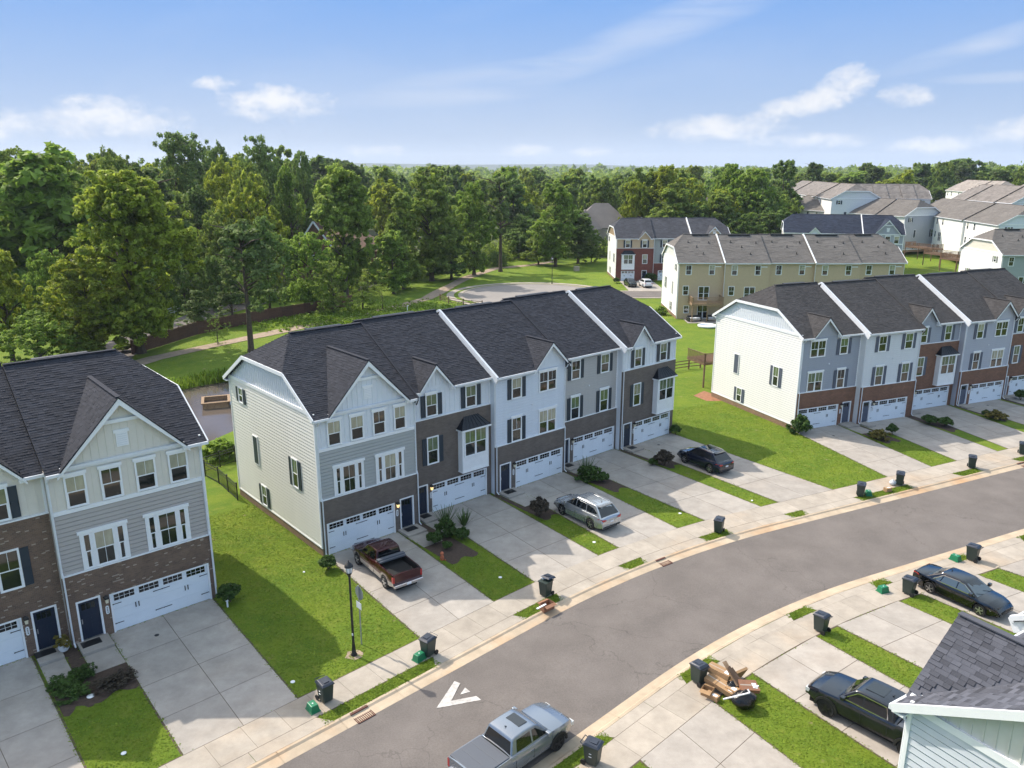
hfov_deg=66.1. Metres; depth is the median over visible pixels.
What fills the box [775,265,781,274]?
window
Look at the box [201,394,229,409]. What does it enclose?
timber box
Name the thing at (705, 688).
cardboard box
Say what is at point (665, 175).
tree
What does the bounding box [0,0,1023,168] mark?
sky
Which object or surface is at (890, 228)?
townhouse
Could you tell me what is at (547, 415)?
window
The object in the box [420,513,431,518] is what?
doormat
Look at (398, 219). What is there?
tree
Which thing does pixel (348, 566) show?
street lamp
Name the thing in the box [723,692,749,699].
white pipe
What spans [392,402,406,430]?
window
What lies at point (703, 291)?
window
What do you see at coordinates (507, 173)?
tree
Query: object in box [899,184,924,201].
townhouse
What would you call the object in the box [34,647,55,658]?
doormat
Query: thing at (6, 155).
tree
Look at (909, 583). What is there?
wheeled cart
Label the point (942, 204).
townhouse
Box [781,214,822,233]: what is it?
townhouse
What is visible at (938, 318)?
townhouse
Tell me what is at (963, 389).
front door
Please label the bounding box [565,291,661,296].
road
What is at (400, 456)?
window
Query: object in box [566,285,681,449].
townhouse
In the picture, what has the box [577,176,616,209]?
tree
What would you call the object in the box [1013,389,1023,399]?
shrub
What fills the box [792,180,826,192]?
townhouse
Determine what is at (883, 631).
driveway
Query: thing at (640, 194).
tree
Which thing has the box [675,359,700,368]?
rail fence
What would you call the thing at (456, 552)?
mulch bed
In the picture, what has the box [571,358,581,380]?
window
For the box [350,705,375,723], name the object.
storm drain
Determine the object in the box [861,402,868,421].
front door
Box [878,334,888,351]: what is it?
window
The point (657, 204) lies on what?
tree
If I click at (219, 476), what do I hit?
metal fence
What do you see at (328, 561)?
shrub
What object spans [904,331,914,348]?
window
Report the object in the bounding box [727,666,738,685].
plank
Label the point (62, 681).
shrub
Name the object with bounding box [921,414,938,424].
shrub
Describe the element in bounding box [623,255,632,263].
window
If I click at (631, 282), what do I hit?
suv car
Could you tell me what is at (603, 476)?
shrub
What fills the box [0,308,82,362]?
tree
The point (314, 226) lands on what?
detached house
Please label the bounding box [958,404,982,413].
front walk
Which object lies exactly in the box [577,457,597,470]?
ornamental grass
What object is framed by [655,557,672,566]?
storm drain
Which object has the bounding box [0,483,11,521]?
window
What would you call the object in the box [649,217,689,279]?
townhouse
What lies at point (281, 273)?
detached house
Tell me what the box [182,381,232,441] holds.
pond water
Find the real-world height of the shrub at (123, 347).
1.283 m
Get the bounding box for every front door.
[33,607,58,649]
[78,598,102,639]
[401,497,412,527]
[419,486,426,513]
[501,463,508,490]
[565,440,567,462]
[623,423,629,446]
[841,402,849,421]
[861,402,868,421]
[959,385,966,403]
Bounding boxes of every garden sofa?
[686,315,701,321]
[707,315,715,320]
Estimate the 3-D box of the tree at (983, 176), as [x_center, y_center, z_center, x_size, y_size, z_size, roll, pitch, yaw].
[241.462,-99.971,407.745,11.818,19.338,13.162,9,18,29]
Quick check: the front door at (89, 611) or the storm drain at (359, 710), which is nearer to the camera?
the storm drain at (359, 710)
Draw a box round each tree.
[0,141,104,300]
[0,145,21,200]
[0,249,34,362]
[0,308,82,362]
[4,221,26,290]
[21,249,80,335]
[22,227,86,252]
[31,251,143,352]
[45,149,95,266]
[63,169,205,353]
[63,170,86,259]
[63,340,106,352]
[69,162,90,178]
[74,176,126,278]
[79,152,96,170]
[81,168,133,279]
[89,157,112,172]
[95,145,135,171]
[125,159,140,168]
[128,166,194,283]
[135,177,180,265]
[137,130,217,246]
[140,161,165,172]
[145,251,183,299]
[159,164,205,198]
[165,228,206,290]
[168,266,202,314]
[172,190,212,275]
[175,290,212,325]
[180,185,220,269]
[193,139,232,222]
[196,206,232,285]
[200,255,233,311]
[203,155,248,268]
[205,315,230,344]
[206,279,244,328]
[212,219,283,351]
[216,169,289,296]
[222,161,270,230]
[222,250,253,299]
[224,152,248,179]
[236,215,292,311]
[238,134,292,229]
[240,249,271,295]
[264,183,302,235]
[271,164,305,280]
[272,144,300,217]
[282,232,340,302]
[285,150,325,236]
[305,165,316,174]
[305,260,352,314]
[309,153,334,184]
[309,161,382,295]
[309,175,334,229]
[342,161,370,195]
[350,282,375,312]
[360,163,371,203]
[365,178,402,236]
[367,165,400,232]
[367,230,412,293]
[370,165,383,201]
[370,284,391,309]
[371,165,380,184]
[375,191,427,288]
[377,183,415,233]
[397,174,417,197]
[401,166,463,280]
[414,166,430,197]
[425,229,468,279]
[426,164,441,190]
[434,175,455,195]
[437,166,452,184]
[439,190,467,255]
[445,166,466,200]
[449,164,468,176]
[455,180,498,274]
[458,173,474,194]
[473,178,494,217]
[478,176,522,271]
[483,186,510,240]
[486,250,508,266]
[487,166,525,224]
[491,178,540,244]
[500,165,528,203]
[503,216,536,259]
[510,186,545,227]
[518,167,537,208]
[519,235,548,264]
[526,180,581,266]
[530,167,552,193]
[530,168,545,195]
[536,177,553,218]
[537,178,554,219]
[546,173,583,221]
[561,209,599,263]
[567,167,585,211]
[573,174,595,211]
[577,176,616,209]
[579,229,607,261]
[607,187,620,210]
[609,179,620,202]
[611,174,623,206]
[617,176,630,211]
[617,181,653,219]
[618,167,657,216]
[624,172,631,177]
[639,165,684,217]
[643,181,697,217]
[648,201,665,210]
[663,177,707,216]
[673,168,698,189]
[674,180,702,201]
[679,204,708,216]
[684,165,706,197]
[684,181,706,200]
[703,168,722,203]
[703,191,734,224]
[708,189,742,230]
[710,163,748,229]
[722,212,766,233]
[727,168,789,232]
[749,196,783,233]
[751,209,790,233]
[762,159,802,213]
[764,169,772,186]
[775,172,794,186]
[780,194,803,213]
[793,172,807,182]
[799,162,828,181]
[821,171,850,183]
[836,171,884,183]
[857,162,874,170]
[862,166,885,183]
[875,179,901,183]
[883,172,893,180]
[894,169,917,183]
[903,162,927,183]
[913,162,934,187]
[926,161,955,200]
[927,166,956,201]
[928,186,947,202]
[945,157,991,182]
[950,163,975,185]
[975,172,988,179]
[989,168,1015,182]
[990,164,1015,180]
[1010,164,1023,184]
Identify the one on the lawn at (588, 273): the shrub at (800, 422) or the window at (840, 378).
the shrub at (800, 422)
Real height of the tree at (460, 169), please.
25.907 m
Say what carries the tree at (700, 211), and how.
on the woodland floor
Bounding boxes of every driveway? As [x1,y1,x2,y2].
[0,657,83,767]
[109,599,296,754]
[333,532,492,636]
[434,494,597,581]
[516,472,676,547]
[574,449,760,519]
[620,281,661,290]
[635,433,831,501]
[641,701,800,767]
[753,636,908,766]
[797,425,930,476]
[837,601,951,667]
[869,417,996,460]
[915,405,1023,448]
[921,575,1023,631]
[967,399,1023,423]
[999,560,1023,575]
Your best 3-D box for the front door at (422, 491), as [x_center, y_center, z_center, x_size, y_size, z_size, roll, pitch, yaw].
[-6.318,8.098,54.622,0.920,2.050,0.070,-13,20,-39]
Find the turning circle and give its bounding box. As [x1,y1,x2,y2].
[462,284,580,301]
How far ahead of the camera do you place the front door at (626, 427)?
68.13 m
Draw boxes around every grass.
[433,503,458,519]
[455,509,471,525]
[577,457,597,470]
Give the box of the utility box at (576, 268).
[573,266,579,270]
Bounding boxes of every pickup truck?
[351,538,422,589]
[447,702,573,767]
[805,671,906,753]
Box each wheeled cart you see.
[315,675,334,702]
[418,632,438,656]
[538,573,555,596]
[580,735,603,766]
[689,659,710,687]
[713,515,724,532]
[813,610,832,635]
[856,481,866,496]
[895,470,905,484]
[902,574,919,597]
[966,542,983,562]
[967,454,977,467]
[1017,441,1023,453]
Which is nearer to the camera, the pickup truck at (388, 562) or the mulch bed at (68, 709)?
the mulch bed at (68, 709)
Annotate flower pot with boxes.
[52,634,71,651]
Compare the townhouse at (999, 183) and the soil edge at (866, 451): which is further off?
the townhouse at (999, 183)
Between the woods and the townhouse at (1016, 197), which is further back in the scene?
the woods
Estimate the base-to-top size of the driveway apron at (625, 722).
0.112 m
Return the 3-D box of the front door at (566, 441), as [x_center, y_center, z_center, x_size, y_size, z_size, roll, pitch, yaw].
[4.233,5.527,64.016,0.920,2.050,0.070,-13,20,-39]
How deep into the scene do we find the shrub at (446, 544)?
49.89 m
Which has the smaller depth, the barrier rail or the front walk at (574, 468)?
the front walk at (574, 468)
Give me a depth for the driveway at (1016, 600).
44.07 m
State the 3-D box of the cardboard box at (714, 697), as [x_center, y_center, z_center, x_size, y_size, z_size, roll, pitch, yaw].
[9.183,14.287,35.972,0.300,0.254,0.600,-15,21,-43]
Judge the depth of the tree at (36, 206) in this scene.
125.86 m
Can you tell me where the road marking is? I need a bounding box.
[437,681,480,707]
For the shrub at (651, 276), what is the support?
on the lawn at (588, 273)
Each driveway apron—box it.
[220,459,1020,767]
[597,536,1022,737]
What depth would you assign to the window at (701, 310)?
126.78 m
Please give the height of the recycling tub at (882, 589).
0.345 m
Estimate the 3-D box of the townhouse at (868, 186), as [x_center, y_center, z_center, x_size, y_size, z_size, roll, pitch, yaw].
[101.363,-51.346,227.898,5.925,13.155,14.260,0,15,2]
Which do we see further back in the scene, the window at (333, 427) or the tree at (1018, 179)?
the tree at (1018, 179)
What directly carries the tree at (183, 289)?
on the lawn at (588, 273)
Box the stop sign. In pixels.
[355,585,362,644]
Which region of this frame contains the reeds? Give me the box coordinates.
[168,366,228,388]
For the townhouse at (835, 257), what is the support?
on the lawn at (588, 273)
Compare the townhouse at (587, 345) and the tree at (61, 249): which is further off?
the tree at (61, 249)
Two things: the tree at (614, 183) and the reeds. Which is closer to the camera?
the reeds
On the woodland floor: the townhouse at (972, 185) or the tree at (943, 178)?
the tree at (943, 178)
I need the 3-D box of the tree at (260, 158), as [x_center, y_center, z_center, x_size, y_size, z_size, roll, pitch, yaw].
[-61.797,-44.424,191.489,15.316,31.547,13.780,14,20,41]
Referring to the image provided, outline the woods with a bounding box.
[77,161,1023,197]
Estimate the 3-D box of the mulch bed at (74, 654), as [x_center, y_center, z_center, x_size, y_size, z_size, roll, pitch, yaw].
[-19.949,13.779,38.263,2.051,0.001,5.666,-13,20,-39]
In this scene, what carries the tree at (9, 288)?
on the lawn at (588, 273)
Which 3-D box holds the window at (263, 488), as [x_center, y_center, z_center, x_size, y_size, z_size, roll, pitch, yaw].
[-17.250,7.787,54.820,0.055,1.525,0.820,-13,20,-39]
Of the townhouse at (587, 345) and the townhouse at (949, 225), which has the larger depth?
the townhouse at (949, 225)
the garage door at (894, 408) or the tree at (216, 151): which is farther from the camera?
the tree at (216, 151)
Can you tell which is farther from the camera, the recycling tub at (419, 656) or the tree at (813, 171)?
the tree at (813, 171)
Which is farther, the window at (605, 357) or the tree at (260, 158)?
the tree at (260, 158)
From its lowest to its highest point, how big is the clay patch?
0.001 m
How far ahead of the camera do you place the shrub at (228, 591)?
43.56 m
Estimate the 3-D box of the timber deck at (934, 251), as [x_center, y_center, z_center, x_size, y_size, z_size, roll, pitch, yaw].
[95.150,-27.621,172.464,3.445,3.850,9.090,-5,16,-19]
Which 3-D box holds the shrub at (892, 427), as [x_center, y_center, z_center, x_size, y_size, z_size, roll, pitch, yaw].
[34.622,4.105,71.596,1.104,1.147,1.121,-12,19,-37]
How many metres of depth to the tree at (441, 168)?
320.83 m
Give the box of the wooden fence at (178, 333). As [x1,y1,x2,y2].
[130,294,352,353]
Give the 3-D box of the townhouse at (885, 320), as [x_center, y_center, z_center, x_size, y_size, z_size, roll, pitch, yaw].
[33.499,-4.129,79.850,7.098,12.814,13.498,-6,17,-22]
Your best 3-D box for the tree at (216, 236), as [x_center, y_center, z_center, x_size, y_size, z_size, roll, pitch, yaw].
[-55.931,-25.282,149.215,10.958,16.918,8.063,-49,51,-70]
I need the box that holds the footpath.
[135,261,557,364]
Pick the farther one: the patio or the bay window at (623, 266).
the bay window at (623, 266)
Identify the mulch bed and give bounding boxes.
[53,652,95,716]
[66,646,139,703]
[419,523,477,563]
[493,494,557,519]
[564,470,628,491]
[619,450,681,467]
[860,425,900,442]
[907,415,959,431]
[955,406,1007,421]
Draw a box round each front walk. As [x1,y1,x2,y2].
[34,645,70,683]
[77,633,125,673]
[398,523,442,546]
[420,511,455,531]
[498,487,535,506]
[565,462,581,474]
[622,444,656,458]
[838,422,870,433]
[858,422,889,432]
[912,410,922,417]
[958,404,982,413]
[1002,395,1023,403]
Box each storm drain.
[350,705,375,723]
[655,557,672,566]
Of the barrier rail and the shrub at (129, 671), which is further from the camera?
the barrier rail
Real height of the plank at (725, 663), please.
0.724 m
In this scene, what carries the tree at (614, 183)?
on the woodland floor
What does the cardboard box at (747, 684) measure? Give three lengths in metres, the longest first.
0.900 x 0.600 x 0.204 m
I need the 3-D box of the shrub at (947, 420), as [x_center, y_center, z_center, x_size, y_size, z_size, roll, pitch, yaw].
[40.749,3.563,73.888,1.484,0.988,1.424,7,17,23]
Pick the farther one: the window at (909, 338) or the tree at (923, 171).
the tree at (923, 171)
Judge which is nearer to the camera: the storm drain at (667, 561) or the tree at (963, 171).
the storm drain at (667, 561)
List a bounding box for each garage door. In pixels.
[0,620,25,665]
[111,565,209,630]
[328,505,393,553]
[433,469,484,510]
[516,449,560,486]
[574,427,612,461]
[621,271,633,280]
[634,413,668,444]
[658,271,662,279]
[798,405,836,427]
[868,398,905,421]
[913,387,947,409]
[969,381,1001,403]
[1008,376,1023,394]
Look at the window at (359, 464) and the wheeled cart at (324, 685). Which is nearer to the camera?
the wheeled cart at (324, 685)
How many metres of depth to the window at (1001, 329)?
80.22 m
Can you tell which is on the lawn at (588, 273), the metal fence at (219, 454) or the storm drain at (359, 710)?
the metal fence at (219, 454)
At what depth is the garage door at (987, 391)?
81.74 m
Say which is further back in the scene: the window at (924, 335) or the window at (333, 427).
the window at (924, 335)
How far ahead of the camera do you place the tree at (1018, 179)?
309.08 m
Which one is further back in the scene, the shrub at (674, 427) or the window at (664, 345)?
the shrub at (674, 427)
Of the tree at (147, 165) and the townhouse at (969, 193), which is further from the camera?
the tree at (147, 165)
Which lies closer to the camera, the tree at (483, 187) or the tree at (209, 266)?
the tree at (209, 266)
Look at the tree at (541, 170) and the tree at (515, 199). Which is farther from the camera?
the tree at (541, 170)
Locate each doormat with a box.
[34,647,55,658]
[80,637,101,648]
[404,525,417,531]
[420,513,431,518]
[504,489,515,493]
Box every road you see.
[104,301,265,357]
[278,468,1023,767]
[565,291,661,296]
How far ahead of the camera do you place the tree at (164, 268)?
134.52 m
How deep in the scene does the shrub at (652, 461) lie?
64.04 m
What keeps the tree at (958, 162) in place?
on the woodland floor
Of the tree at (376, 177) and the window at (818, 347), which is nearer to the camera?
the window at (818, 347)
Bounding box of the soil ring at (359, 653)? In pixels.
[345,650,362,659]
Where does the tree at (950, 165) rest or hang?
on the woodland floor
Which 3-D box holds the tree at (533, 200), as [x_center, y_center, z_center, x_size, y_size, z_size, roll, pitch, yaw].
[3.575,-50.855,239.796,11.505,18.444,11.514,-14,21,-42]
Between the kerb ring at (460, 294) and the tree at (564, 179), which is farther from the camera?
the tree at (564, 179)
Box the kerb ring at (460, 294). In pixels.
[458,284,584,302]
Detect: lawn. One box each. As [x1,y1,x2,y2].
[0,173,1023,767]
[554,535,1023,767]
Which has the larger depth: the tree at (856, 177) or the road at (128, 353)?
the tree at (856, 177)
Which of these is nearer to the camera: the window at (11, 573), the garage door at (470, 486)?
the window at (11, 573)
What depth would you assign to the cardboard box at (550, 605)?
43.19 m
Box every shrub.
[45,672,81,696]
[52,681,91,705]
[67,662,97,682]
[89,673,128,695]
[106,666,137,687]
[113,343,130,351]
[202,438,235,462]
[215,582,241,601]
[318,554,336,569]
[426,531,442,543]
[434,517,456,536]
[442,541,452,548]
[453,526,469,539]
[529,496,548,515]
[574,464,601,482]
[599,471,608,481]
[645,272,657,279]
[648,458,657,464]
[653,449,674,464]
[654,305,667,314]
[669,424,681,434]
[785,413,812,433]
[869,429,891,441]
[885,423,899,433]
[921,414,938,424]
[937,416,954,426]
[983,409,1008,419]
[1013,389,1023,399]
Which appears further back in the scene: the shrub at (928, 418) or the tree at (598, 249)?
the tree at (598, 249)
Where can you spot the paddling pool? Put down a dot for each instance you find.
(706, 325)
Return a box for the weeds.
[238,298,478,331]
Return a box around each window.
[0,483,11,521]
[0,548,24,593]
[61,469,89,508]
[82,533,94,568]
[92,526,118,566]
[97,461,123,500]
[116,524,127,559]
[132,454,157,491]
[147,515,158,549]
[157,510,179,547]
[165,448,189,483]
[178,507,188,540]
[237,386,242,403]
[261,484,267,507]
[291,457,298,489]
[325,416,341,446]
[335,467,341,495]
[342,463,356,493]
[348,411,364,441]
[357,461,363,489]
[371,406,386,435]
[377,455,383,482]
[383,452,397,481]
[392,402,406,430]
[397,450,402,477]
[424,390,437,417]
[426,435,438,465]
[458,427,488,473]
[464,427,486,457]
[465,383,476,407]
[511,375,522,399]
[511,414,522,441]
[538,366,557,392]
[538,404,556,433]
[570,393,580,419]
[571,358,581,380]
[599,386,609,411]
[600,352,610,373]
[621,255,634,269]
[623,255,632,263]
[625,239,630,247]
[632,382,640,406]
[634,346,642,367]
[642,239,647,247]
[642,254,647,263]
[652,377,674,414]
[658,377,673,401]
[659,341,668,361]
[662,239,667,247]
[682,286,688,294]
[683,306,688,312]
[685,265,691,274]
[697,306,706,317]
[698,286,709,299]
[709,265,714,274]
[728,286,734,295]
[731,265,737,274]
[736,387,741,402]
[743,287,754,296]
[755,265,760,274]
[772,365,779,386]
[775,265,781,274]
[799,265,805,274]
[806,370,823,391]
[809,338,827,357]
[821,265,828,274]
[835,367,846,387]
[839,336,849,354]
[845,265,851,274]
[865,265,872,274]
[874,364,884,384]
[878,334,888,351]
[888,265,895,274]
[894,236,899,243]
[900,361,910,381]
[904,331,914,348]
[916,357,924,376]
[921,326,929,342]
[932,355,957,385]
[939,355,956,374]
[944,324,953,340]
[971,350,981,369]
[976,322,985,338]
[989,347,1004,367]
[994,319,1009,336]
[1008,257,1014,265]
[1011,345,1020,363]
[1016,316,1023,332]
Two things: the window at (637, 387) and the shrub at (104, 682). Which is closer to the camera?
the shrub at (104, 682)
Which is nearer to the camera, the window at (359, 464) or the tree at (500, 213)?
the window at (359, 464)
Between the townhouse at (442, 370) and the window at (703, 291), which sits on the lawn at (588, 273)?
the townhouse at (442, 370)
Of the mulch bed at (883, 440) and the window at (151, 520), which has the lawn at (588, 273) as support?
the mulch bed at (883, 440)
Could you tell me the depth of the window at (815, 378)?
72.10 m
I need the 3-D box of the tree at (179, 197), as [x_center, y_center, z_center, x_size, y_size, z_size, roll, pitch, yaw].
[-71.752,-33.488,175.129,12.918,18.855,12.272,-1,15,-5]
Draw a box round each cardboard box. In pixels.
[538,598,556,612]
[699,683,714,695]
[704,673,732,696]
[705,690,719,702]
[708,661,730,681]
[724,685,739,699]
[729,667,747,680]
[738,679,760,693]
[883,486,891,491]
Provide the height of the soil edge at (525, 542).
0.001 m
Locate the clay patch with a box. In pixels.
[694,391,720,400]
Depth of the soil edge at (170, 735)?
36.99 m
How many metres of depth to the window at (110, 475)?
39.52 m
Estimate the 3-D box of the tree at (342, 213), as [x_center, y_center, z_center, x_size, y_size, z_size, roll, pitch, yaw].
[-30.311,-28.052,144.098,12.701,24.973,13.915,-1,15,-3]
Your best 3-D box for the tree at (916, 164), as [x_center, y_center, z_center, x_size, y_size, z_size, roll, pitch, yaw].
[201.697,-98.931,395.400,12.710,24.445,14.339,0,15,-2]
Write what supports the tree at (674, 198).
on the woodland floor
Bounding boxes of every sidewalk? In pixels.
[159,446,1023,767]
[575,542,1023,767]
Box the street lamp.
[344,560,356,656]
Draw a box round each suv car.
[554,492,620,529]
[624,278,636,286]
[639,278,652,287]
[677,444,733,473]
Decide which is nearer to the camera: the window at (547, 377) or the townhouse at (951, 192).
the window at (547, 377)
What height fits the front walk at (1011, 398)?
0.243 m
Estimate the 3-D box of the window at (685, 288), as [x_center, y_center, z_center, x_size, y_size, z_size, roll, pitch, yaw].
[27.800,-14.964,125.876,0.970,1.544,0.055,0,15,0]
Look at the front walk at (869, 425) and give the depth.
73.87 m
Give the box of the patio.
[684,319,715,322]
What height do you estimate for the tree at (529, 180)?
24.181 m
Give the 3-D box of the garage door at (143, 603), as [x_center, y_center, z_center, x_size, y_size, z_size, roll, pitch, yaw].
[-18.899,11.507,42.515,4.941,2.123,0.073,-13,20,-39]
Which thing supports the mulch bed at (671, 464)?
on the lawn at (588, 273)
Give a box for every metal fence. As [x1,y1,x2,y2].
[202,446,235,470]
[203,459,237,500]
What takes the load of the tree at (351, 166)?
on the woodland floor
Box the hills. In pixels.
[298,163,912,171]
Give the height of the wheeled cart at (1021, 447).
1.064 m
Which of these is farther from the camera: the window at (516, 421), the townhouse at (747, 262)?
the townhouse at (747, 262)
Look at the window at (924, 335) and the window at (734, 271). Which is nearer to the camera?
the window at (924, 335)
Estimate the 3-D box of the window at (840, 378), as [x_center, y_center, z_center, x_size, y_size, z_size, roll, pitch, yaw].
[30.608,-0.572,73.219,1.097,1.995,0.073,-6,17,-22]
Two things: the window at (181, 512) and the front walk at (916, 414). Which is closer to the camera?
the window at (181, 512)
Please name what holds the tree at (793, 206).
on the woodland floor
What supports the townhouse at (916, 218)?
on the lawn at (588, 273)
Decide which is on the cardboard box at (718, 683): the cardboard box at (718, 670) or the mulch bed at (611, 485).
the cardboard box at (718, 670)
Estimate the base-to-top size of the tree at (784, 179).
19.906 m
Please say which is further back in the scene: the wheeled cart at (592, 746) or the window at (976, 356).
the window at (976, 356)
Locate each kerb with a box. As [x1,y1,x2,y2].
[246,461,1023,767]
[531,529,1023,767]
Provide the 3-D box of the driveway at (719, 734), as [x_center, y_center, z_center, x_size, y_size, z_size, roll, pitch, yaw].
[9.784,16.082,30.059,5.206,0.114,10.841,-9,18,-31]
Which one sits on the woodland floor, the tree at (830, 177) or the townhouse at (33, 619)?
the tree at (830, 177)
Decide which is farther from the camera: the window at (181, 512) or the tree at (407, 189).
the tree at (407, 189)
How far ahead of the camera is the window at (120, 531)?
40.46 m
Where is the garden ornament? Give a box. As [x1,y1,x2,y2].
[440,551,445,560]
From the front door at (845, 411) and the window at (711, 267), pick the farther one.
the window at (711, 267)
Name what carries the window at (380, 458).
in the townhouse at (324, 423)
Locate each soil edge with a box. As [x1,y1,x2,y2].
[0,657,86,767]
[110,598,298,755]
[158,449,1022,767]
[335,534,494,637]
[463,496,598,581]
[549,472,676,547]
[573,541,1023,767]
[602,451,758,520]
[639,703,802,767]
[661,436,832,501]
[751,636,909,767]
[798,426,929,476]
[837,601,950,668]
[888,418,995,460]
[920,574,1022,633]
[940,407,1021,448]
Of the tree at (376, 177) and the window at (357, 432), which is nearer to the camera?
the window at (357, 432)
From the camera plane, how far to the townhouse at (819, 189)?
243.73 m
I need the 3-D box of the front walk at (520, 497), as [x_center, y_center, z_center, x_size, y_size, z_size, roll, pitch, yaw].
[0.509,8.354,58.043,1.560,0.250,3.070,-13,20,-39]
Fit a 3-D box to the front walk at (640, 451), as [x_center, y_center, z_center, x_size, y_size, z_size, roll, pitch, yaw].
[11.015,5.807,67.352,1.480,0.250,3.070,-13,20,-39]
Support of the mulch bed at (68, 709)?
on the lawn at (588, 273)
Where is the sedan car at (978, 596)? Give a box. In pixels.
[913,563,1013,617]
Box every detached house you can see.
[242,234,296,278]
[298,221,416,281]
[573,203,639,254]
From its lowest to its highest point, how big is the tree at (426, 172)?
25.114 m
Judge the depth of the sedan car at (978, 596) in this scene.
43.52 m
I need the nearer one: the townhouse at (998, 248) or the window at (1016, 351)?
the window at (1016, 351)
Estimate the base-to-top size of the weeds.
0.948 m
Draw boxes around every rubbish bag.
[727,681,738,687]
[730,689,756,709]
[889,479,895,485]
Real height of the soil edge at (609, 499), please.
0.001 m
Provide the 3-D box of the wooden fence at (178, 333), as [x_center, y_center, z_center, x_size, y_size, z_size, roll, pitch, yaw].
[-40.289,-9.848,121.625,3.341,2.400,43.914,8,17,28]
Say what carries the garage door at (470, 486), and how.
in the townhouse at (442, 370)
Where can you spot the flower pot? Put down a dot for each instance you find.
(62, 643)
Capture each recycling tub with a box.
[305,700,320,715]
[411,650,426,663]
[865,489,872,496]
[876,584,889,593]
[948,553,961,562]
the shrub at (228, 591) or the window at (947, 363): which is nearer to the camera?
the shrub at (228, 591)
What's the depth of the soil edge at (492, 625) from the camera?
39.60 m
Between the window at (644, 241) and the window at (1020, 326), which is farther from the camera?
the window at (644, 241)
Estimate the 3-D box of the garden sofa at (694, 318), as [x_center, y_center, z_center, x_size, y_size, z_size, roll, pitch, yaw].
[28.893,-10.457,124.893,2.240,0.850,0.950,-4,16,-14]
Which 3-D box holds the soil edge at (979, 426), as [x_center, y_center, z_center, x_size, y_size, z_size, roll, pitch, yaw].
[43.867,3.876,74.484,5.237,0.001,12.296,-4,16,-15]
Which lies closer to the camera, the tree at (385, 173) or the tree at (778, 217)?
the tree at (778, 217)
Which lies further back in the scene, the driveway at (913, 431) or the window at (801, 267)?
the window at (801, 267)
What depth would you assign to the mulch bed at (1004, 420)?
77.95 m
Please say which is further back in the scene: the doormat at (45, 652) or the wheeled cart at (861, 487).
the wheeled cart at (861, 487)
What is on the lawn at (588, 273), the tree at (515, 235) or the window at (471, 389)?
the tree at (515, 235)
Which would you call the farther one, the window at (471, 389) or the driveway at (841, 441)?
the driveway at (841, 441)
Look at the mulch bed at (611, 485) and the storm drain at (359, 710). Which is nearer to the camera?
the storm drain at (359, 710)
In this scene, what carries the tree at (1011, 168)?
on the woodland floor
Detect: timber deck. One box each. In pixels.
[687,348,713,387]
[688,295,723,321]
[904,241,943,260]
[922,247,960,269]
[939,252,959,271]
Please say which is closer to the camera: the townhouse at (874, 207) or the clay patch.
the clay patch
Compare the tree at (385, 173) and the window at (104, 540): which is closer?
the window at (104, 540)
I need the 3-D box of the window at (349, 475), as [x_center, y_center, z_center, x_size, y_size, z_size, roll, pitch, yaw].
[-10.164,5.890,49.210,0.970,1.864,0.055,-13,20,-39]
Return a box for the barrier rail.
[440,294,482,304]
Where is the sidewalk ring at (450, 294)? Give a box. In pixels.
[446,282,591,303]
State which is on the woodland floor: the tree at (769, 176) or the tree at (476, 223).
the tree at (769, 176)
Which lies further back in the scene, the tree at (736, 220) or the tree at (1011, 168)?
the tree at (1011, 168)
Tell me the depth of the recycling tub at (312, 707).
35.06 m
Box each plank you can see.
[723,661,737,685]
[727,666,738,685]
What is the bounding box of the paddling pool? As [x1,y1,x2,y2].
[698,323,715,328]
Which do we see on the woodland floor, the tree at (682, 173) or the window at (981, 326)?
the tree at (682, 173)
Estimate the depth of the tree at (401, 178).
308.53 m
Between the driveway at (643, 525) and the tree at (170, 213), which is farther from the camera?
the tree at (170, 213)
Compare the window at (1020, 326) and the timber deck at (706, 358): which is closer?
the window at (1020, 326)
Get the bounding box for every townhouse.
[0,362,69,665]
[2,348,216,647]
[222,321,421,555]
[351,309,491,513]
[436,299,570,494]
[501,290,620,463]
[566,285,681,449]
[607,217,654,280]
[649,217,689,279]
[661,234,724,318]
[686,217,729,233]
[711,282,864,431]
[715,234,770,307]
[760,234,814,286]
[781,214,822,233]
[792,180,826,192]
[795,195,817,213]
[796,181,832,197]
[802,182,839,198]
[802,234,861,282]
[804,200,824,213]
[816,183,879,213]
[818,278,926,423]
[823,214,862,233]
[847,234,907,278]
[849,198,896,214]
[859,183,873,192]
[861,214,905,251]
[861,274,964,409]
[872,183,889,210]
[876,199,940,251]
[885,184,902,198]
[888,611,1023,767]
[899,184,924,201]
[913,184,936,203]
[916,271,1019,405]
[930,198,980,217]
[931,200,995,253]
[945,180,976,198]
[951,184,1007,199]
[956,180,991,194]
[958,229,1023,283]
[960,203,1023,253]
[960,268,1023,394]
[967,185,1014,214]
[978,185,1023,212]
[988,181,1013,184]
[995,187,1023,204]
[1008,611,1023,632]
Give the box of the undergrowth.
[0,231,743,316]
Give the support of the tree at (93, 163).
on the woodland floor
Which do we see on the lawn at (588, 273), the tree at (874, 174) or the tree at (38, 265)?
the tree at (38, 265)
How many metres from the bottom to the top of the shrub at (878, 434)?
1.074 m
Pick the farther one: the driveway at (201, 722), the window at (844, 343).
the window at (844, 343)
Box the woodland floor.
[6,194,707,310]
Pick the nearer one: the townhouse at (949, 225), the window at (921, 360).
the window at (921, 360)

